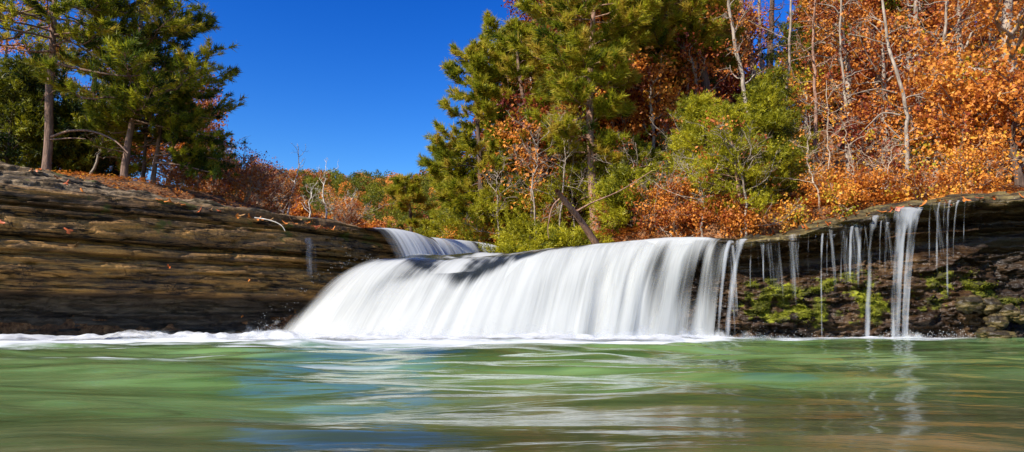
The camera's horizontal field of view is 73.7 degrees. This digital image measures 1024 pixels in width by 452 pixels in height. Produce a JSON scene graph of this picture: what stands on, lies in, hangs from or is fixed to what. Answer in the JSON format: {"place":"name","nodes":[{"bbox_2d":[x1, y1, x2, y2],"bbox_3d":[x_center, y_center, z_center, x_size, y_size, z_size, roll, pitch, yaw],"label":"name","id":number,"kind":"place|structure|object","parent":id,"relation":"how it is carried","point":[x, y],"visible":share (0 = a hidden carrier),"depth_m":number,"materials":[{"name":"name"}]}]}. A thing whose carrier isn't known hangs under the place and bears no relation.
{"place":"outdoors","nodes":[
{"label":"outdoors","id":0,"kind":"place"},
{"bbox_2d":[0,162,482,333],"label":"cliff","id":1,"kind":"structure","parent":0,"point":[111,267],"depth_m":11.56,"materials":[{"name":"stone"}]},
{"bbox_2d":[0,0,223,170],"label":"pine tree","id":2,"kind":"object","parent":1,"relation":"on","point":[92,32],"visible":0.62,"depth_m":13.53,"materials":[{"name":"green plant"}]},
{"bbox_2d":[366,228,444,255],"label":"waterfall","id":3,"kind":"structure","parent":1,"relation":"on","point":[411,243],"depth_m":14.83,"materials":[{"name":"liquid"}]},
{"bbox_2d":[0,0,976,184],"label":"sky","id":4,"kind":"structure","parent":0,"point":[359,83],"materials":[{"name":"blue"}]},
{"bbox_2d":[0,124,1022,339],"bbox_3d":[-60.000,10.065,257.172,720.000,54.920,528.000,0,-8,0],"label":"ground","id":5,"kind":"structure","parent":0,"point":[287,323],"depth_m":14.04,"materials":[{"name":"brown soil"}]},
{"bbox_2d":[0,51,67,168],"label":"cedar tree","id":6,"kind":"object","parent":5,"relation":"on","point":[26,91],"visible":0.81,"depth_m":16.09,"materials":[{"name":"green plant"}]},
{"bbox_2d":[0,0,81,94],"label":"pine tree","id":7,"kind":"object","parent":5,"relation":"on","point":[27,17],"visible":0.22,"depth_m":18.86,"materials":[{"name":"green plant"}]},
{"bbox_2d":[0,46,93,167],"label":"cedar tree","id":8,"kind":"object","parent":5,"relation":"on","point":[36,55],"visible":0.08,"depth_m":17.51,"materials":[{"name":"green plant"}]},
{"bbox_2d":[15,92,116,176],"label":"cedar tree","id":9,"kind":"object","parent":5,"relation":"on","point":[84,161],"visible":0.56,"depth_m":16.57,"materials":[{"name":"green plant"}]},
{"bbox_2d":[25,0,166,151],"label":"pine tree","id":10,"kind":"object","parent":5,"relation":"on","point":[81,12],"visible":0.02,"depth_m":21.07,"materials":[{"name":"green plant"}]},
{"bbox_2d":[75,77,149,180],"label":"cedar tree","id":11,"kind":"object","parent":5,"relation":"on","point":[114,167],"visible":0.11,"depth_m":18.89,"materials":[{"name":"green plant"}]},
{"bbox_2d":[17,0,249,179],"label":"pine tree","id":12,"kind":"object","parent":5,"relation":"on","point":[120,47],"visible":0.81,"depth_m":13.76,"materials":[{"name":"green plant"}]},
{"bbox_2d":[92,50,199,180],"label":"pine tree","id":13,"kind":"object","parent":5,"relation":"on","point":[117,120],"visible":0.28,"depth_m":14.51,"materials":[{"name":"green plant"}]},
{"bbox_2d":[71,25,246,182],"bbox_3d":[-7.557,-2.638,14.869,3.517,3.696,2.695,3,-9,-21],"label":"pine tree","id":14,"kind":"object","parent":5,"relation":"on","point":[200,159],"visible":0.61,"depth_m":14.41,"materials":[{"name":"green plant"}]},
{"bbox_2d":[106,74,237,186],"bbox_3d":[-9.285,-2.361,18.463,3.314,4.173,2.832,0,-8,0],"label":"autumn tree","id":15,"kind":"object","parent":5,"relation":"on","point":[176,146],"visible":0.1,"depth_m":18.27,"materials":[{"name":"plant"}]},
{"bbox_2d":[149,146,214,187],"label":"shrub","id":16,"kind":"object","parent":5,"relation":"on","point":[181,177],"visible":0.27,"depth_m":15.74,"materials":[{"name":"brown plant"}]},
{"bbox_2d":[206,143,278,204],"bbox_3d":[-6.718,-1.139,16.797,2.086,1.913,1.374,0,-8,0],"label":"shrub","id":17,"kind":"object","parent":5,"relation":"on","point":[244,157],"visible":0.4,"depth_m":16.70,"materials":[{"name":"brown plant"}]},
{"bbox_2d":[210,162,284,202],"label":"shrub","id":18,"kind":"object","parent":5,"relation":"on","point":[248,180],"visible":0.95,"depth_m":16.20,"materials":[{"name":"brown plant"}]},
{"bbox_2d":[229,148,289,207],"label":"shrub","id":19,"kind":"object","parent":5,"relation":"on","point":[267,191],"visible":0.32,"depth_m":18.81,"materials":[{"name":"brown plant"}]},
{"bbox_2d":[252,169,308,213],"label":"shrub","id":20,"kind":"object","parent":5,"relation":"on","point":[286,199],"visible":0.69,"depth_m":19.38,"materials":[{"name":"brown plant"}]},
{"bbox_2d":[233,167,469,231],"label":"forest","id":21,"kind":"object","parent":5,"relation":"on","point":[339,190],"visible":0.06,"depth_m":198.98,"materials":[{"name":"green plant"}]},
{"bbox_2d":[315,184,388,225],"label":"shrub","id":22,"kind":"object","parent":5,"relation":"on","point":[352,208],"visible":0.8,"depth_m":21.21,"materials":[{"name":"orange plant"}]},
{"bbox_2d":[382,172,438,233],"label":"pine tree","id":23,"kind":"object","parent":5,"relation":"on","point":[402,191],"visible":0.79,"depth_m":30.14,"materials":[{"name":"green plant"}]},
{"bbox_2d":[417,132,484,237],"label":"pine tree","id":24,"kind":"object","parent":5,"relation":"on","point":[465,173],"visible":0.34,"depth_m":23.97,"materials":[{"name":"green plant"}]},
{"bbox_2d":[426,202,487,241],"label":"cedar bush","id":25,"kind":"object","parent":5,"relation":"on","point":[455,213],"visible":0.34,"depth_m":21.71,"materials":[{"name":"green plant"}]},
{"bbox_2d":[428,237,497,254],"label":"waterfall","id":26,"kind":"structure","parent":5,"relation":"on","point":[450,246],"depth_m":16.70,"materials":[{"name":"liquid"}]},
{"bbox_2d":[416,35,527,250],"bbox_3d":[-1.280,-2.695,21.643,3.715,7.272,3.444,0,-8,0],"label":"pine tree","id":27,"kind":"object","parent":5,"relation":"on","point":[479,80],"visible":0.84,"depth_m":21.34,"materials":[{"name":"green plant"}]},
{"bbox_2d":[454,180,533,250],"bbox_3d":[-0.391,-0.186,20.814,2.932,2.438,3.384,0,-8,0],"label":"cedar bush","id":28,"kind":"object","parent":5,"relation":"on","point":[479,224],"visible":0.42,"depth_m":20.28,"materials":[{"name":"green plant"}]},
{"bbox_2d":[463,149,532,238],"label":"bare sapling","id":29,"kind":"object","parent":5,"relation":"on","point":[493,178],"visible":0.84,"depth_m":19.67,"materials":[{"name":"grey plant"}]},
{"bbox_2d":[477,236,536,252],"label":"cedar bush","id":30,"kind":"object","parent":5,"relation":"on","point":[510,247],"visible":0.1,"depth_m":17.27,"materials":[{"name":"green plant"}]},
{"bbox_2d":[461,10,570,215],"bbox_3d":[0.059,-3.262,22.666,3.522,8.191,3.341,-6,-10,37],"label":"pine tree","id":31,"kind":"object","parent":5,"relation":"on","point":[490,26],"visible":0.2,"depth_m":22.13,"materials":[{"name":"green plant"}]},
{"bbox_2d":[485,90,570,239],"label":"oak tree","id":32,"kind":"object","parent":5,"relation":"on","point":[527,124],"visible":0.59,"depth_m":20.10,"materials":[{"name":"orange plant"}]},
{"bbox_2d":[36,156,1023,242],"bbox_3d":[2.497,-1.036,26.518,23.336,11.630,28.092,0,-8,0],"label":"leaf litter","id":33,"kind":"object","parent":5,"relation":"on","point":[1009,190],"visible":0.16,"depth_m":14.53,"materials":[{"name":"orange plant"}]},
{"bbox_2d":[486,208,581,249],"bbox_3d":[0.618,0.713,18.473,3.119,2.395,3.378,0,-8,0],"label":"cedar bush","id":34,"kind":"object","parent":5,"relation":"on","point":[517,234],"visible":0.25,"depth_m":18.30,"materials":[{"name":"green plant"}]},
{"bbox_2d":[483,13,586,212],"bbox_3d":[0.686,-3.117,21.552,3.419,7.451,3.299,-8,-11,44],"label":"pine tree","id":35,"kind":"object","parent":5,"relation":"on","point":[520,68],"visible":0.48,"depth_m":21.50,"materials":[{"name":"green plant"}]},
{"bbox_2d":[502,106,569,239],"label":"bare sapling","id":36,"kind":"object","parent":5,"relation":"on","point":[538,174],"visible":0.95,"depth_m":18.35,"materials":[{"name":"grey plant"}]},
{"bbox_2d":[475,0,624,226],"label":"autumn tree","id":37,"kind":"object","parent":5,"relation":"on","point":[577,106],"visible":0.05,"depth_m":22.28,"materials":[{"name":"plant"}]},
{"bbox_2d":[512,107,596,226],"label":"bare sapling","id":38,"kind":"object","parent":5,"relation":"on","point":[561,204],"visible":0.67,"depth_m":18.69,"materials":[{"name":"grey plant"}]},
{"bbox_2d":[514,157,608,231],"bbox_3d":[1.855,-0.752,19.833,3.064,2.722,3.023,-3,-9,17],"label":"cedar bush","id":39,"kind":"object","parent":5,"relation":"on","point":[548,198],"visible":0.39,"depth_m":19.34,"materials":[{"name":"green plant"}]},
{"bbox_2d":[522,221,616,251],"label":"cedar bush","id":40,"kind":"object","parent":5,"relation":"on","point":[560,237],"visible":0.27,"depth_m":16.63,"materials":[{"name":"green plant"}]},
{"bbox_2d":[505,0,661,231],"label":"pine tree","id":41,"kind":"object","parent":5,"relation":"on","point":[577,44],"visible":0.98,"depth_m":18.52,"materials":[{"name":"green plant"}]},
{"bbox_2d":[547,171,651,243],"bbox_3d":[1.954,-0.410,15.456,2.393,1.713,0.670,2,-8,-13],"label":"leaning log","id":42,"kind":"object","parent":5,"relation":"on","point":[589,233],"visible":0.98,"depth_m":15.36,"materials":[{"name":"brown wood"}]},
{"bbox_2d":[568,124,673,219],"bbox_3d":[2.986,-1.407,19.515,2.949,2.910,3.147,-5,-9,29],"label":"cedar bush","id":43,"kind":"object","parent":5,"relation":"on","point":[637,141],"visible":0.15,"depth_m":18.90,"materials":[{"name":"green plant"}]},
{"bbox_2d":[593,69,654,168],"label":"oak tree","id":44,"kind":"object","parent":5,"relation":"on","point":[623,123],"visible":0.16,"depth_m":21.05,"materials":[{"name":"orange plant"}]},
{"bbox_2d":[582,158,676,235],"bbox_3d":[2.904,-0.682,16.709,2.310,1.983,2.358,0,-8,0],"label":"cedar bush","id":45,"kind":"object","parent":5,"relation":"on","point":[622,175],"visible":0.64,"depth_m":16.54,"materials":[{"name":"green plant"}]},
{"bbox_2d":[610,141,671,185],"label":"cedar tree","id":46,"kind":"object","parent":5,"relation":"on","point":[648,154],"visible":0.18,"depth_m":18.55,"materials":[{"name":"green plant"}]},
{"bbox_2d":[600,45,691,172],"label":"oak tree","id":47,"kind":"object","parent":5,"relation":"on","point":[646,70],"visible":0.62,"depth_m":20.23,"materials":[{"name":"plant"}]},
{"bbox_2d":[563,0,736,155],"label":"autumn tree","id":48,"kind":"object","parent":5,"relation":"on","point":[648,87],"visible":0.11,"depth_m":21.71,"materials":[{"name":"orange plant"}]},
{"bbox_2d":[620,172,679,233],"bbox_3d":[3.349,-0.505,15.901,1.278,1.501,1.565,-6,-10,36],"label":"shrub","id":49,"kind":"object","parent":5,"relation":"on","point":[644,206],"visible":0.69,"depth_m":15.74,"materials":[{"name":"orange plant"}]},
{"bbox_2d":[619,15,695,158],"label":"pine tree","id":50,"kind":"object","parent":5,"relation":"on","point":[656,56],"visible":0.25,"depth_m":20.92,"materials":[{"name":"green plant"}]},
{"bbox_2d":[637,171,699,216],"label":"shrub","id":51,"kind":"object","parent":5,"relation":"on","point":[681,189],"visible":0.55,"depth_m":15.48,"materials":[{"name":"orange plant"}]},
{"bbox_2d":[596,0,743,177],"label":"pine tree","id":52,"kind":"object","parent":5,"relation":"on","point":[678,17],"visible":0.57,"depth_m":20.32,"materials":[{"name":"green plant"}]},
{"bbox_2d":[640,192,707,236],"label":"shrub","id":53,"kind":"object","parent":5,"relation":"on","point":[672,221],"visible":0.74,"depth_m":15.00,"materials":[{"name":"orange plant"}]},
{"bbox_2d":[628,0,739,135],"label":"oak tree","id":54,"kind":"object","parent":5,"relation":"on","point":[694,75],"visible":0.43,"depth_m":20.50,"materials":[{"name":"plant"}]},
{"bbox_2d":[652,90,735,178],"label":"cedar tree","id":55,"kind":"object","parent":5,"relation":"on","point":[680,109],"visible":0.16,"depth_m":18.45,"materials":[{"name":"green plant"}]},
{"bbox_2d":[639,129,752,236],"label":"bare sapling","id":56,"kind":"object","parent":5,"relation":"on","point":[702,197],"visible":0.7,"depth_m":14.77,"materials":[{"name":"grey plant"}]},
{"bbox_2d":[678,193,730,227],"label":"shrub","id":57,"kind":"object","parent":5,"relation":"on","point":[702,212],"visible":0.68,"depth_m":14.70,"materials":[{"name":"orange plant"}]},
{"bbox_2d":[660,89,756,206],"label":"cedar tree","id":58,"kind":"object","parent":5,"relation":"on","point":[696,114],"visible":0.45,"depth_m":15.98,"materials":[{"name":"green plant"}]},
{"bbox_2d":[677,0,747,90],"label":"pine tree","id":59,"kind":"object","parent":5,"relation":"on","point":[742,29],"visible":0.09,"depth_m":22.18,"materials":[{"name":"green plant"}]},
{"bbox_2d":[702,187,756,223],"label":"shrub","id":60,"kind":"object","parent":5,"relation":"on","point":[736,203],"visible":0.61,"depth_m":14.38,"materials":[{"name":"orange plant"}]},
{"bbox_2d":[683,97,791,216],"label":"cedar tree","id":61,"kind":"object","parent":5,"relation":"on","point":[732,113],"visible":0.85,"depth_m":14.46,"materials":[{"name":"green plant"}]},
{"bbox_2d":[709,0,772,126],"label":"oak tree","id":62,"kind":"object","parent":5,"relation":"on","point":[748,48],"visible":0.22,"depth_m":25.04,"materials":[{"name":"brown plant"}]},
{"bbox_2d":[715,202,768,238],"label":"shrub","id":63,"kind":"object","parent":5,"relation":"on","point":[739,223],"visible":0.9,"depth_m":14.09,"materials":[{"name":"orange plant"}]},
{"bbox_2d":[711,0,773,191],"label":"bare tree","id":64,"kind":"object","parent":5,"relation":"on","point":[736,50],"visible":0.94,"depth_m":17.80,"materials":[{"name":"grey plant"}]},
{"bbox_2d":[686,111,802,235],"bbox_3d":[4.794,-0.672,14.216,2.535,3.552,2.206,0,-8,0],"label":"bare sapling","id":65,"kind":"object","parent":5,"relation":"on","point":[714,122],"visible":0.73,"depth_m":14.11,"materials":[{"name":"grey plant"}]},
{"bbox_2d":[685,5,805,100],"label":"autumn tree","id":66,"kind":"object","parent":5,"relation":"on","point":[747,68],"visible":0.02,"depth_m":34.29,"materials":[{"name":"orange plant"}]},
{"bbox_2d":[719,74,818,200],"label":"cedar tree","id":67,"kind":"object","parent":5,"relation":"on","point":[764,116],"visible":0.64,"depth_m":15.37,"materials":[{"name":"green plant"}]},
{"bbox_2d":[744,0,796,68],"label":"bare tree","id":68,"kind":"object","parent":5,"relation":"on","point":[772,9],"visible":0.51,"depth_m":27.32,"materials":[{"name":"grey plant"}]},
{"bbox_2d":[736,60,822,189],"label":"cedar tree","id":69,"kind":"object","parent":5,"relation":"on","point":[778,78],"visible":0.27,"depth_m":17.82,"materials":[{"name":"green plant"}]},
{"bbox_2d":[747,0,821,113],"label":"bare tree","id":70,"kind":"object","parent":5,"relation":"on","point":[789,39],"visible":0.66,"depth_m":19.84,"materials":[{"name":"grey plant"}]},
{"bbox_2d":[736,20,842,159],"bbox_3d":[9.509,-4.328,22.891,3.174,5.558,3.143,7,-10,-38],"label":"tree","id":71,"kind":"object","parent":5,"relation":"on","point":[775,55],"visible":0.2,"depth_m":22.90,"materials":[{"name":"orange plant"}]},
{"bbox_2d":[761,192,824,231],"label":"shrub","id":72,"kind":"object","parent":5,"relation":"on","point":[796,211],"visible":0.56,"depth_m":14.00,"materials":[{"name":"orange plant"}]},
{"bbox_2d":[755,113,846,208],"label":"bare sapling","id":73,"kind":"object","parent":5,"relation":"on","point":[798,145],"visible":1,"depth_m":14.15,"materials":[{"name":"grey plant"}]},
{"bbox_2d":[782,65,843,178],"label":"oak tree","id":74,"kind":"object","parent":5,"relation":"on","point":[820,100],"visible":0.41,"depth_m":20.59,"materials":[{"name":"orange plant"}]},
{"bbox_2d":[765,0,866,171],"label":"bare tree","id":75,"kind":"object","parent":5,"relation":"on","point":[815,93],"visible":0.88,"depth_m":19.26,"materials":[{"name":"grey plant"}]},
{"bbox_2d":[781,0,850,151],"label":"bare tree","id":76,"kind":"object","parent":5,"relation":"on","point":[805,33],"visible":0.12,"depth_m":32.58,"materials":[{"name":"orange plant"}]},
{"bbox_2d":[795,160,855,200],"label":"shrub","id":77,"kind":"object","parent":5,"relation":"on","point":[830,175],"visible":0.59,"depth_m":14.77,"materials":[{"name":"orange plant"}]},
{"bbox_2d":[770,0,902,175],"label":"oak tree","id":78,"kind":"object","parent":5,"relation":"on","point":[846,57],"visible":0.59,"depth_m":20.37,"materials":[{"name":"orange plant"}]},
{"bbox_2d":[776,0,905,151],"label":"autumn tree","id":79,"kind":"object","parent":5,"relation":"on","point":[804,5],"visible":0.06,"depth_m":32.22,"materials":[{"name":"orange plant"}]},
{"bbox_2d":[813,174,869,219],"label":"shrub","id":80,"kind":"object","parent":5,"relation":"on","point":[847,194],"visible":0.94,"depth_m":13.94,"materials":[{"name":"orange plant"}]},
{"bbox_2d":[806,107,883,187],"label":"bare sapling","id":81,"kind":"object","parent":5,"relation":"on","point":[866,134],"visible":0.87,"depth_m":14.82,"materials":[{"name":"grey plant"}]},
{"bbox_2d":[796,0,900,174],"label":"bare tree","id":82,"kind":"object","parent":5,"relation":"on","point":[842,64],"visible":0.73,"depth_m":18.95,"materials":[{"name":"grey plant"}]},
{"bbox_2d":[808,83,926,181],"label":"oak tree","id":83,"kind":"object","parent":5,"relation":"on","point":[864,112],"visible":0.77,"depth_m":17.08,"materials":[{"name":"orange plant"}]},
{"bbox_2d":[835,165,900,209],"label":"shrub","id":84,"kind":"object","parent":5,"relation":"on","point":[868,183],"visible":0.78,"depth_m":14.09,"materials":[{"name":"orange plant"}]},
{"bbox_2d":[827,0,925,153],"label":"oak tree","id":85,"kind":"object","parent":5,"relation":"on","point":[897,5],"visible":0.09,"depth_m":28.07,"materials":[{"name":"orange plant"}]},
{"bbox_2d":[802,0,960,171],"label":"oak tree","id":86,"kind":"object","parent":5,"relation":"on","point":[881,53],"visible":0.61,"depth_m":19.26,"materials":[{"name":"orange plant"}]},
{"bbox_2d":[800,0,967,154],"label":"autumn tree","id":87,"kind":"object","parent":5,"relation":"on","point":[858,67],"visible":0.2,"depth_m":28.00,"materials":[{"name":"orange plant"}]},
{"bbox_2d":[844,0,944,191],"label":"white bark tree","id":88,"kind":"object","parent":5,"relation":"on","point":[904,97],"visible":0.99,"depth_m":15.39,"materials":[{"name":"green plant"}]},
{"bbox_2d":[851,123,942,189],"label":"bare sapling","id":89,"kind":"object","parent":5,"relation":"on","point":[924,137],"visible":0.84,"depth_m":14.52,"materials":[{"name":"grey plant"}]},
{"bbox_2d":[825,0,980,163],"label":"oak tree","id":90,"kind":"object","parent":5,"relation":"on","point":[920,11],"visible":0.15,"depth_m":23.07,"materials":[{"name":"brown plant"}]},
{"bbox_2d":[826,0,986,138],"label":"autumn tree","id":91,"kind":"object","parent":5,"relation":"on","point":[921,25],"visible":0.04,"depth_m":27.87,"materials":[{"name":"orange plant"}]},
{"bbox_2d":[880,150,953,204],"bbox_3d":[8.165,-0.520,13.745,1.246,1.779,1.728,-8,-11,43],"label":"shrub","id":92,"kind":"object","parent":5,"relation":"on","point":[917,184],"visible":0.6,"depth_m":13.77,"materials":[{"name":"orange plant"}]},
{"bbox_2d":[877,0,1023,168],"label":"oak tree","id":93,"kind":"object","parent":5,"relation":"on","point":[962,44],"visible":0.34,"depth_m":20.39,"materials":[{"name":"orange plant"}]},
{"bbox_2d":[882,30,1020,183],"bbox_3d":[10.973,-3.055,17.080,3.114,4.294,3.410,-4,-9,26],"label":"oak tree","id":94,"kind":"object","parent":5,"relation":"on","point":[907,89],"visible":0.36,"depth_m":17.18,"materials":[{"name":"orange plant"}]},
{"bbox_2d":[906,0,1001,168],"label":"bare tree","id":95,"kind":"object","parent":5,"relation":"on","point":[945,5],"visible":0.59,"depth_m":18.99,"materials":[{"name":"grey plant"}]},
{"bbox_2d":[891,0,1023,172],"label":"oak tree","id":96,"kind":"object","parent":5,"relation":"on","point":[1008,20],"visible":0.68,"depth_m":18.35,"materials":[{"name":"orange plant"}]},
{"bbox_2d":[899,32,1023,185],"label":"oak tree","id":97,"kind":"object","parent":5,"relation":"on","point":[934,116],"visible":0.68,"depth_m":15.91,"materials":[{"name":"orange plant"}]},
{"bbox_2d":[909,45,1023,186],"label":"oak tree","id":98,"kind":"object","parent":5,"relation":"on","point":[1016,120],"visible":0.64,"depth_m":15.44,"materials":[{"name":"orange plant"}]},
{"bbox_2d":[919,124,1022,191],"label":"shrub","id":99,"kind":"object","parent":5,"relation":"on","point":[960,160],"visible":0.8,"depth_m":14.32,"materials":[{"name":"orange plant"}]},
{"bbox_2d":[949,127,1023,189],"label":"shrub","id":100,"kind":"object","parent":5,"relation":"on","point":[997,156],"visible":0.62,"depth_m":14.36,"materials":[{"name":"orange plant"}]},
{"bbox_2d":[0,337,1023,451],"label":"water","id":101,"kind":"structure","parent":0,"point":[194,394],"depth_m":2.50,"materials":[{"name":"green liquid"}]},
{"bbox_2d":[0,330,953,339],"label":"foam","id":102,"kind":"object","parent":101,"relation":"on","point":[278,335],"visible":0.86,"depth_m":10.44,"materials":[{"name":"white"}]},
{"bbox_2d":[647,190,1023,338],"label":"rock ledge","id":103,"kind":"object","parent":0,"point":[903,249],"visible":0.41,"depth_m":11.77,"materials":[{"name":"brown stone"}]},
{"bbox_2d":[288,237,734,339],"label":"waterfall","id":104,"kind":"structure","parent":103,"relation":"on","point":[601,289],"depth_m":11.72,"materials":[{"name":"white liquid"}]},
{"bbox_2d":[735,267,1023,330],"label":"moss","id":105,"kind":"object","parent":103,"relation":"on","point":[831,281],"visible":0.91,"depth_m":11.65,"materials":[{"name":"green plant"}]},
{"bbox_2d":[954,295,985,313],"bbox_3d":[7.285,1.246,10.829,0.538,0.304,0.348,0,-8,0],"label":"boulder","id":106,"kind":"object","parent":103,"relation":"on","point":[969,304],"visible":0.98,"depth_m":10.73,"materials":[{"name":"beige stone"}]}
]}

